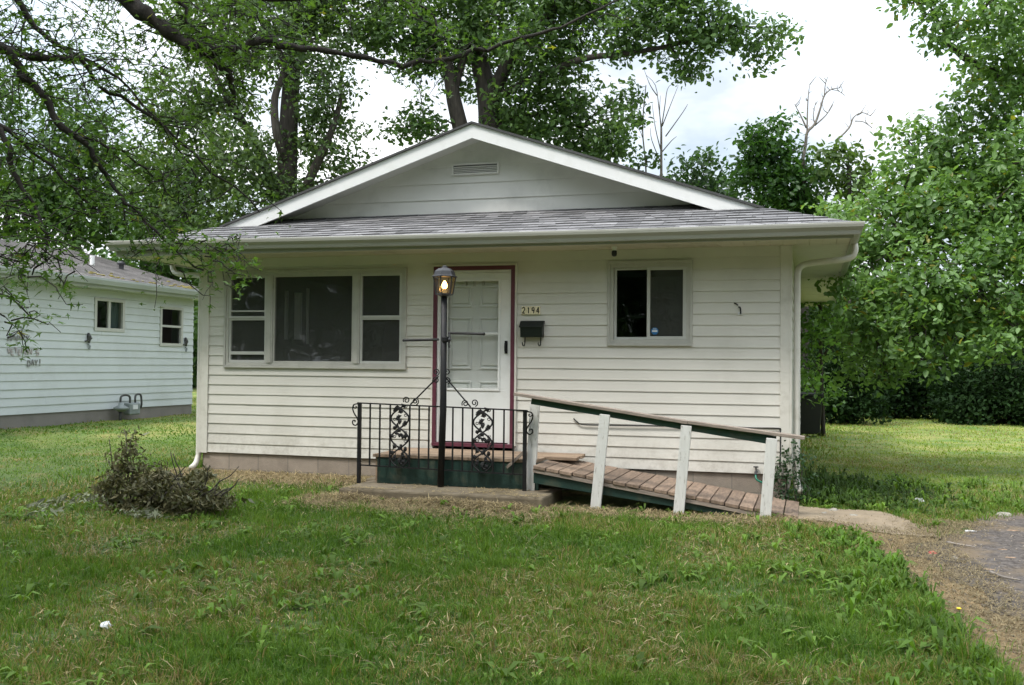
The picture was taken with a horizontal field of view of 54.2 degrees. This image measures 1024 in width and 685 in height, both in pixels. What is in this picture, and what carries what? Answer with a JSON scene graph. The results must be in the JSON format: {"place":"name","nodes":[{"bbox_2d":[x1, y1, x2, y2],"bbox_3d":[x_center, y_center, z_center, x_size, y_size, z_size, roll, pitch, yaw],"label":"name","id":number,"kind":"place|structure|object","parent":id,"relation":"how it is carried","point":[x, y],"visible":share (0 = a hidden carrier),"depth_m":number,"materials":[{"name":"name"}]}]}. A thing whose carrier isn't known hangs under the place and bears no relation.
{"place":"outdoors","nodes":[
{"label":"outdoors","id":0,"kind":"place"},
{"bbox_2d":[0,387,1023,684],"bbox_3d":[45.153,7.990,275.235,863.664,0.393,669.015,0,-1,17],"label":"ground","id":1,"kind":"structure","parent":0,"point":[574,497],"depth_m":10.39,"materials":[{"name":"green plant"}]},
{"bbox_2d":[0,68,44,214],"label":"background tree","id":2,"kind":"object","parent":1,"relation":"on","point":[13,111],"visible":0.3,"depth_m":30.19,"materials":[{"name":"green plant"}]},
{"bbox_2d":[0,64,152,257],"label":"background tree","id":3,"kind":"object","parent":1,"relation":"on","point":[52,196],"visible":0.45,"depth_m":29.51,"materials":[{"name":"green plant"}]},
{"bbox_2d":[0,239,197,428],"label":"neighbour house","id":4,"kind":"structure","parent":1,"relation":"on","point":[136,347],"depth_m":21.03,"materials":[{"name":"white"}]},
{"bbox_2d":[7,334,29,340],"bbox_3d":[-9.314,-0.091,18.877,0.012,0.136,0.543,0,-1,17],"label":"wall lettering","id":5,"kind":"object","parent":4,"relation":"attached to","point":[16,337],"depth_m":18.84},
{"bbox_2d":[7,347,38,355],"bbox_3d":[-9.281,0.171,18.989,0.012,0.154,0.800,0,-1,17],"label":"wall lettering","id":6,"kind":"object","parent":4,"relation":"attached to","point":[8,349],"depth_m":18.91},
{"bbox_2d":[27,359,40,366],"bbox_3d":[-9.205,0.393,19.245,0.012,0.150,0.339,0,-1,17],"label":"wall lettering","id":7,"kind":"object","parent":4,"relation":"attached to","point":[31,362],"depth_m":19.21},
{"bbox_2d":[85,333,91,349],"bbox_3d":[-8.751,-0.026,20.687,0.090,0.352,0.213,0,-1,17],"label":"wall ornament","id":8,"kind":"object","parent":4,"relation":"attached to","point":[89,337],"depth_m":20.67,"materials":[{"name":"grey metal"}]},
{"bbox_2d":[53,286,124,356],"bbox_3d":[-8.875,-0.590,21.426,0.634,1.806,2.075,0,-1,17],"label":"sliding window","id":9,"kind":"structure","parent":4,"relation":"in","point":[106,314],"depth_m":21.71,"materials":[{"name":"white glass"}]},
{"bbox_2d":[113,393,142,420],"bbox_3d":[-8.284,1.444,21.633,0.328,0.679,0.868,0,-1,17],"label":"gas meter","id":10,"kind":"object","parent":4,"relation":"attached to","point":[133,408],"visible":1,"depth_m":21.57,"materials":[{"name":"grey metal"}]},
{"bbox_2d":[123,292,183,357],"bbox_3d":[-8.259,-0.377,23.485,0.634,2.031,1.989,0,-1,17],"label":"hung window","id":11,"kind":"structure","parent":4,"relation":"in","point":[166,326],"depth_m":23.76,"materials":[{"name":"white glass"}]},
{"bbox_2d":[183,337,187,351],"bbox_3d":[-7.790,0.052,23.896,0.090,0.352,0.213,0,-1,17],"label":"wall ornament","id":12,"kind":"object","parent":4,"relation":"attached to","point":[186,341],"depth_m":23.88,"materials":[{"name":"grey metal"}]},
{"bbox_2d":[100,621,112,628],"bbox_3d":[-2.261,1.577,5.574,0.068,0.041,0.076,1,-1,-29],"label":"paper scrap","id":13,"kind":"object","parent":1,"relation":"on","point":[105,625],"visible":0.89,"depth_m":5.55,"materials":[{"name":"white paper"}]},
{"bbox_2d":[6,425,254,519],"bbox_3d":[-3.659,1.256,9.670,2.393,0.884,1.408,0,-1,17],"label":"brush pile","id":14,"kind":"object","parent":1,"relation":"on","point":[150,501],"visible":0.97,"depth_m":9.61,"materials":[{"name":"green plant"}]},
{"bbox_2d":[91,167,221,311],"bbox_3d":[-9.173,-1.539,26.982,3.940,6.712,2.941,0,-1,9],"label":"background tree","id":15,"kind":"object","parent":1,"relation":"on","point":[148,267],"visible":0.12,"depth_m":26.59,"materials":[{"name":"green plant"}]},
{"bbox_2d":[90,0,418,239],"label":"tall tree","id":16,"kind":"object","parent":1,"relation":"on","point":[285,138],"visible":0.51,"depth_m":24.81,"materials":[{"name":"green plant"}]},
{"bbox_2d":[0,0,639,367],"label":"overhanging tree","id":17,"kind":"object","parent":1,"relation":"on","point":[212,53],"visible":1,"depth_m":6.05,"materials":[{"name":"green plant"}]},
{"bbox_2d":[339,480,561,509],"bbox_3d":[-0.653,1.700,10.712,2.240,0.275,0.850,0,-1,17],"label":"concrete step","id":18,"kind":"object","parent":1,"relation":"on","point":[552,496],"visible":0.46,"depth_m":10.43,"materials":[{"name":"grey concrete"}]},
{"bbox_2d":[352,402,532,490],"bbox_3d":[-0.781,1.116,10.833,2.096,0.896,0.036,0,-1,17],"label":"iron railing","id":19,"kind":"object","parent":18,"relation":"on","point":[401,462],"visible":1,"depth_m":10.80,"materials":[{"name":"black metal"}]},
{"bbox_2d":[402,265,484,486],"bbox_3d":[-0.750,0.363,10.842,0.960,2.403,0.278,0,-1,17],"label":"lamp post","id":20,"kind":"object","parent":18,"relation":"on","point":[444,271],"visible":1,"depth_m":10.81,"materials":[{"name":"black metal"}]},
{"bbox_2d":[104,121,864,499],"bbox_3d":[0.929,-0.220,17.036,9.012,4.726,12.121,0,-1,17],"label":"bungalow","id":21,"kind":"object","parent":1,"relation":"on","point":[302,347],"visible":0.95,"depth_m":11.93,"materials":[{"name":"beige plastic"}]},
{"bbox_2d":[223,267,406,368],"bbox_3d":[-2.474,-0.294,12.504,2.520,1.237,0.118,0,-1,17],"label":"picture window","id":22,"kind":"structure","parent":21,"relation":"in","point":[270,308],"depth_m":12.47,"materials":[{"name":"metal"}]},
{"bbox_2d":[447,281,497,388],"bbox_3d":[-0.433,0.177,11.927,0.842,2.004,0.070,0,-1,17],"label":"inner door","id":23,"kind":"structure","parent":21,"relation":"in","point":[473,305],"depth_m":11.92,"materials":[{"name":"metal"}]},
{"bbox_2d":[439,272,508,442],"bbox_3d":[-0.460,0.175,11.836,0.862,2.004,0.095,0,-1,17],"label":"storm door","id":24,"kind":"structure","parent":21,"relation":"in","point":[497,398],"depth_m":11.79,"materials":[{"name":"white metal"}]},
{"bbox_2d":[522,306,539,314],"bbox_3d":[0.220,-0.374,11.651,0.224,0.095,0.014,0,-1,17],"label":"house number","id":25,"kind":"object","parent":21,"relation":"attached to","point":[530,310],"visible":1,"depth_m":11.65,"materials":[{"name":"beige tile"}]},
{"bbox_2d":[519,321,544,345],"bbox_3d":[0.230,-0.106,11.591,0.285,0.298,0.104,0,-1,17],"label":"mailbox","id":26,"kind":"object","parent":21,"relation":"attached to","point":[531,328],"visible":1,"depth_m":11.56,"materials":[{"name":"black metal"}]},
{"bbox_2d":[612,246,616,256],"bbox_3d":[1.139,-1.012,11.124,0.062,0.110,0.065,0,-1,17],"label":"security camera","id":27,"kind":"object","parent":21,"relation":"attached to","point":[614,252],"visible":1,"depth_m":11.10,"materials":[{"name":"white paint"}]},
{"bbox_2d":[607,260,692,345],"bbox_3d":[1.560,-0.442,11.301,0.960,0.962,0.114,0,-1,17],"label":"sliding window","id":28,"kind":"structure","parent":21,"relation":"in","point":[685,265],"depth_m":11.26,"materials":[{"name":"metal"}]},
{"bbox_2d":[573,418,780,467],"bbox_3d":[1.805,1.109,11.136,2.310,0.478,0.015,0,-1,17],"label":"cable","id":29,"kind":"object","parent":21,"relation":"attached to","point":[663,426],"visible":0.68,"depth_m":11.18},
{"bbox_2d":[753,466,761,482],"bbox_3d":[2.661,1.440,10.819,0.105,0.190,0.183,1,-1,-23],"label":"hose spigot","id":30,"kind":"object","parent":21,"relation":"attached to","point":[756,471],"visible":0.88,"depth_m":10.81,"materials":[{"name":"grey metal"}]},
{"bbox_2d":[89,245,1023,387],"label":"wood","id":31,"kind":"object","parent":1,"relation":"on","point":[195,339],"depth_m":44.01,"materials":[{"name":"green plant"}]},
{"bbox_2d":[337,0,806,167],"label":"spreading tree","id":32,"kind":"object","parent":1,"relation":"on","point":[495,88],"visible":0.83,"depth_m":24.75,"materials":[{"name":"green plant"}]},
{"bbox_2d":[373,392,804,518],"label":"wheelchair ramp","id":33,"kind":"structure","parent":1,"relation":"on","point":[561,470],"depth_m":10.28,"materials":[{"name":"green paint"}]},
{"bbox_2d":[624,85,664,171],"bbox_3d":[3.333,-2.392,25.930,1.026,8.614,0.977,2,-2,-37],"label":"thin sapling","id":34,"kind":"object","parent":1,"relation":"on","point":[647,157],"visible":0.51,"depth_m":25.95,"materials":[{"name":"green plant"}]},
{"bbox_2d":[644,70,687,176],"bbox_3d":[4.119,-2.706,27.023,1.193,9.307,0.251,1,-1,-1],"label":"bare sapling","id":35,"kind":"object","parent":1,"relation":"on","point":[661,154],"visible":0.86,"depth_m":26.99,"materials":[{"name":"plant"}]},
{"bbox_2d":[659,141,758,204],"bbox_3d":[5.351,-1.841,28.954,3.502,7.886,2.366,0,-1,17],"label":"background tree","id":36,"kind":"object","parent":1,"relation":"on","point":[704,182],"visible":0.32,"depth_m":28.76,"materials":[{"name":"green plant"}]},
{"bbox_2d":[761,437,826,504],"bbox_3d":[3.013,1.414,10.686,0.673,0.817,0.182,0,-1,17],"label":"climbing weed","id":37,"kind":"object","parent":1,"relation":"on","point":[788,492],"visible":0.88,"depth_m":10.71,"materials":[{"name":"green plant"}]},
{"bbox_2d":[716,77,877,387],"bbox_3d":[7.654,-2.566,26.904,4.200,9.297,2.591,0,-1,17],"label":"ivy covered tree","id":38,"kind":"object","parent":1,"relation":"on","point":[757,176],"visible":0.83,"depth_m":26.72,"materials":[{"name":"green plant"}]},
{"bbox_2d":[800,392,822,435],"bbox_3d":[6.287,1.514,21.086,0.520,0.930,0.576,0,-1,17],"label":"wheeled bin","id":39,"kind":"object","parent":1,"relation":"on","point":[810,419],"visible":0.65,"depth_m":20.85,"materials":[{"name":"grey plastic"}]},
{"bbox_2d":[801,351,850,424],"bbox_3d":[8.027,1.440,25.993,2.015,2.494,2.181,0,-1,17],"label":"dark bush","id":40,"kind":"object","parent":1,"relation":"on","point":[827,414],"visible":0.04,"depth_m":25.56,"materials":[{"name":"green plant"}]},
{"bbox_2d":[800,279,868,435],"bbox_3d":[6.448,0.043,20.854,1.816,3.882,2.398,0,-1,17],"label":"young tree","id":41,"kind":"object","parent":1,"relation":"on","point":[820,385],"visible":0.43,"depth_m":20.54,"materials":[{"name":"green plant"}]},
{"bbox_2d":[802,347,887,424],"bbox_3d":[8.516,1.350,25.866,2.346,2.688,2.253,0,-1,17],"label":"dark bush","id":42,"kind":"object","parent":1,"relation":"on","point":[851,392],"visible":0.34,"depth_m":25.44,"materials":[{"name":"green plant"}]},
{"bbox_2d":[804,134,889,422],"bbox_3d":[8.719,-1.677,25.922,2.508,7.488,2.029,2,-2,-37],"label":"background tree","id":43,"kind":"object","parent":1,"relation":"on","point":[846,183],"visible":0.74,"depth_m":25.89,"materials":[{"name":"green plant"}]},
{"bbox_2d":[809,323,906,424],"bbox_3d":[8.741,1.003,25.707,2.630,3.074,2.585,0,-1,17],"label":"dark bush","id":44,"kind":"object","parent":1,"relation":"on","point":[867,404],"visible":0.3,"depth_m":25.31,"materials":[{"name":"green plant"}]},
{"bbox_2d":[809,279,922,409],"bbox_3d":[11.486,0.282,32.710,4.717,5.185,4.716,0,-1,17],"label":"dark bush","id":45,"kind":"object","parent":1,"relation":"on","point":[817,340],"depth_m":32.54,"materials":[{"name":"green plant"}]},
{"bbox_2d":[858,340,955,419],"bbox_3d":[11.053,1.170,28.731,3.115,2.924,2.892,0,-1,17],"label":"dark bush","id":46,"kind":"object","parent":1,"relation":"on","point":[895,402],"visible":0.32,"depth_m":28.16,"materials":[{"name":"green plant"}]},
{"bbox_2d":[800,0,1023,397],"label":"leafy tree","id":47,"kind":"object","parent":1,"relation":"on","point":[946,185],"visible":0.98,"depth_m":13.97,"materials":[{"name":"green plant"}]},
{"bbox_2d":[808,520,1023,673],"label":"dirt strip","id":48,"kind":"object","parent":1,"relation":"on","point":[990,640],"visible":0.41,"depth_m":6.27,"materials":[{"name":"soil"}]},
{"bbox_2d":[853,260,985,412],"bbox_3d":[13.509,-0.096,33.023,5.460,5.721,5.083,0,-1,17],"label":"dark bush","id":49,"kind":"object","parent":1,"relation":"on","point":[929,332],"visible":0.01,"depth_m":32.25,"materials":[{"name":"green plant"}]},
{"bbox_2d":[900,340,990,418],"bbox_3d":[12.328,1.327,28.609,2.895,2.990,2.652,0,-1,17],"label":"dark bush","id":50,"kind":"object","parent":1,"relation":"on","point":[923,394],"visible":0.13,"depth_m":28.30,"materials":[{"name":"green plant"}]},
{"bbox_2d":[910,326,1023,426],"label":"dark bush","id":51,"kind":"object","parent":1,"relation":"on","point":[967,401],"visible":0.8,"depth_m":25.77,"materials":[{"name":"green plant"}]},
{"bbox_2d":[923,276,1023,416],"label":"dark bush","id":52,"kind":"object","parent":1,"relation":"on","point":[977,329],"depth_m":30.54,"materials":[{"name":"green plant"}]},
{"bbox_2d":[990,343,1023,422],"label":"dark bush","id":53,"kind":"object","parent":1,"relation":"on","point":[1012,378],"visible":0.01,"depth_m":26.93,"materials":[{"name":"green plant"}]},
{"bbox_2d":[0,466,1023,684],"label":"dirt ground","id":54,"kind":"structure","parent":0,"point":[277,476],"depth_m":8.52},
{"bbox_2d":[0,0,1023,300],"label":"sky","id":55,"kind":"structure","parent":0,"point":[850,42],"materials":[{"name":"white"}]},
{"bbox_2d":[798,506,935,536],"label":"path","id":56,"kind":"structure","parent":0,"point":[810,512],"depth_m":9.64,"materials":[{"name":"concrete"}]},
{"bbox_2d":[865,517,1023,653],"bbox_3d":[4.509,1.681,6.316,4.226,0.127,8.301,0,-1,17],"label":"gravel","id":57,"kind":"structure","parent":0,"point":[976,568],"depth_m":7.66,"materials":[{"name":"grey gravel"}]},
{"bbox_2d":[905,510,1023,675],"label":"driveway","id":58,"kind":"structure","parent":0,"point":[1014,567],"depth_m":7.86,"materials":[{"name":"grey asphalt"}]},
{"bbox_2d":[946,541,975,547],"bbox_3d":[3.687,1.663,8.214,0.028,0.021,0.260,1,-1,-29],"label":"stick","id":59,"kind":"object","parent":58,"relation":"on","point":[948,542],"visible":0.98,"depth_m":8.21,"materials":[{"name":"grey wood"}]},
{"bbox_2d":[988,570,1020,580],"bbox_3d":[3.448,1.642,7.026,0.056,0.021,0.293,1,-1,-15],"label":"stick","id":60,"kind":"object","parent":58,"relation":"on","point":[999,575],"visible":0.98,"depth_m":7.00,"materials":[{"name":"grey wood"}]},
{"bbox_2d":[997,512,1011,515],"bbox_3d":[4.918,1.723,9.972,0.154,0.058,0.104,1,-1,-2],"label":"plastic scrap","id":61,"kind":"object","parent":58,"relation":"on","point":[1007,513],"visible":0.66,"depth_m":9.94,"materials":[{"name":"plastic"}]}
]}

